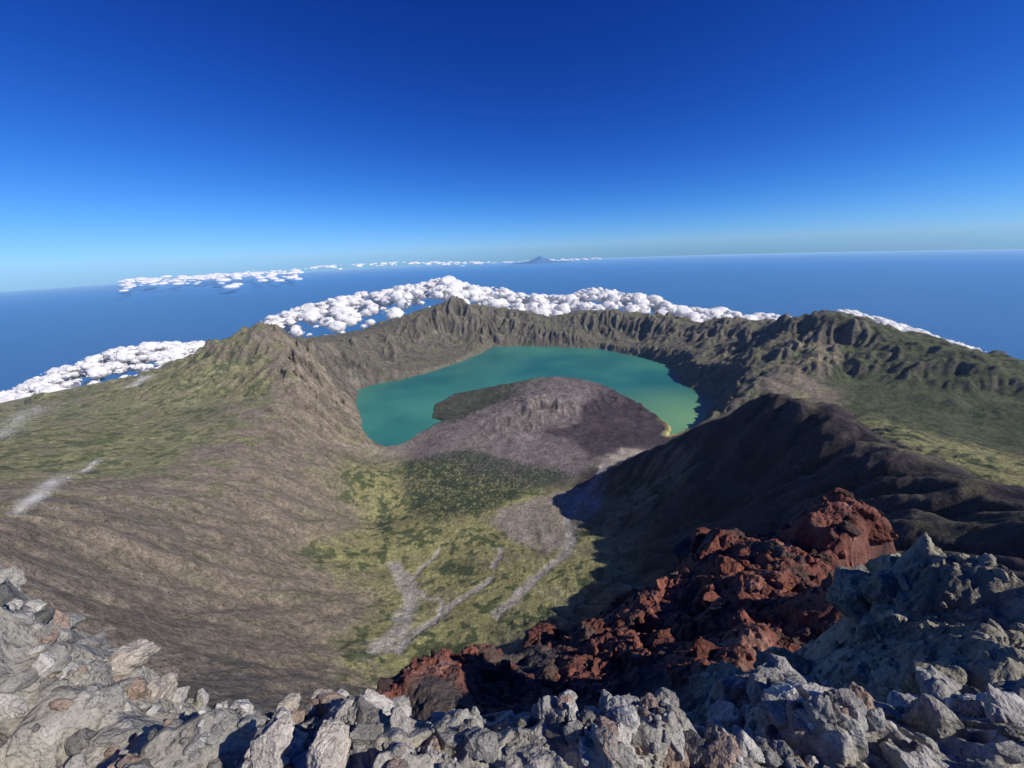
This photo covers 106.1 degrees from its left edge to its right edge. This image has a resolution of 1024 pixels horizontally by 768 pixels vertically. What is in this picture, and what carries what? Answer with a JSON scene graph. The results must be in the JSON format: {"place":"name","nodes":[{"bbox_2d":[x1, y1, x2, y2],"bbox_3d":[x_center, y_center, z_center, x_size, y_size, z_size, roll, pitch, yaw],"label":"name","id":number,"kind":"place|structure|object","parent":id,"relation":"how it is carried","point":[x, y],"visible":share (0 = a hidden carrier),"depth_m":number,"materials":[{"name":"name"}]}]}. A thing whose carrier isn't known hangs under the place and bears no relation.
{"place":"outdoors","nodes":[
{"label":"outdoors","id":0,"kind":"place"},
{"bbox_2d":[117,258,600,291],"bbox_3d":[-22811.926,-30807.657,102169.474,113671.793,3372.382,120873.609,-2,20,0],"label":"cloud","id":1,"kind":"structure","parent":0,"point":[219,278],"depth_m":68873.50,"materials":[{"name":"white"}]},
{"bbox_2d":[0,275,986,402],"bbox_3d":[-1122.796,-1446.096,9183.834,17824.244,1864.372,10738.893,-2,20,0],"label":"cloud","id":2,"kind":"structure","parent":0,"point":[348,311],"depth_m":9660.94,"materials":[{"name":"white"}]},
{"bbox_2d":[0,295,1023,714],"bbox_3d":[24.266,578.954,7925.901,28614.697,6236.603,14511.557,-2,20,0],"label":"caldera terrain","id":3,"kind":"structure","parent":0,"point":[254,515],"depth_m":2187.44,"materials":[{"name":"brown soil"}]},
{"bbox_2d":[0,374,149,516],"bbox_3d":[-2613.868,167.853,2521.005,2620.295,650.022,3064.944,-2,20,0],"label":"mist wisps","id":4,"kind":"object","parent":3,"relation":"on","point":[36,493],"visible":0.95,"depth_m":1193.92,"materials":[{"name":"white"}]},
{"bbox_2d":[0,494,1023,767],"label":"summit ridge ground","id":5,"kind":"structure","parent":0,"point":[980,592],"depth_m":9.42,"materials":[{"name":"grey stone"}]},
{"bbox_2d":[0,563,1023,767],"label":"loose summit rocks","id":6,"kind":"object","parent":5,"relation":"on","point":[773,687],"visible":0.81,"depth_m":2.72,"materials":[{"name":"grey stone"}]},
{"bbox_2d":[376,487,898,715],"bbox_3d":[17.020,23.371,30.901,49.900,33.092,23.229,-8,20,-14],"label":"red scoria outcrop","id":7,"kind":"object","parent":5,"relation":"on","point":[658,640],"visible":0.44,"depth_m":24.02,"materials":[{"name":"red stone"}]},
{"bbox_2d":[669,552,1023,724],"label":"grey lava boulder","id":8,"kind":"object","parent":5,"relation":"on","point":[853,593],"visible":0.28,"depth_m":10.86,"materials":[{"name":"grey stone"}]},
{"bbox_2d":[0,249,1023,391],"bbox_3d":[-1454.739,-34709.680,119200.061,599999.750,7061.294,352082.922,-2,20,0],"label":"sea","id":9,"kind":"structure","parent":0,"point":[974,298],"depth_m":33002.19,"materials":[{"name":"liquid"}]},
{"bbox_2d":[511,256,569,263],"bbox_3d":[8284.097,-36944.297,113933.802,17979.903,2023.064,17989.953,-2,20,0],"label":"distant volcano","id":10,"kind":"structure","parent":9,"relation":"on","point":[539,260],"depth_m":111316.73,"materials":[{"name":"blue stone"}]},
{"bbox_2d":[0,0,1023,291],"label":"sky","id":11,"kind":"structure","parent":0,"point":[139,138],"materials":[{"name":"blue"}]},
{"bbox_2d":[355,346,714,445],"bbox_3d":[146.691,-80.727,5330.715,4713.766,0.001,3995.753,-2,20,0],"label":"crater lake","id":12,"kind":"structure","parent":0,"point":[393,413],"depth_m":5103.30,"materials":[{"name":"liquid"}]}
]}

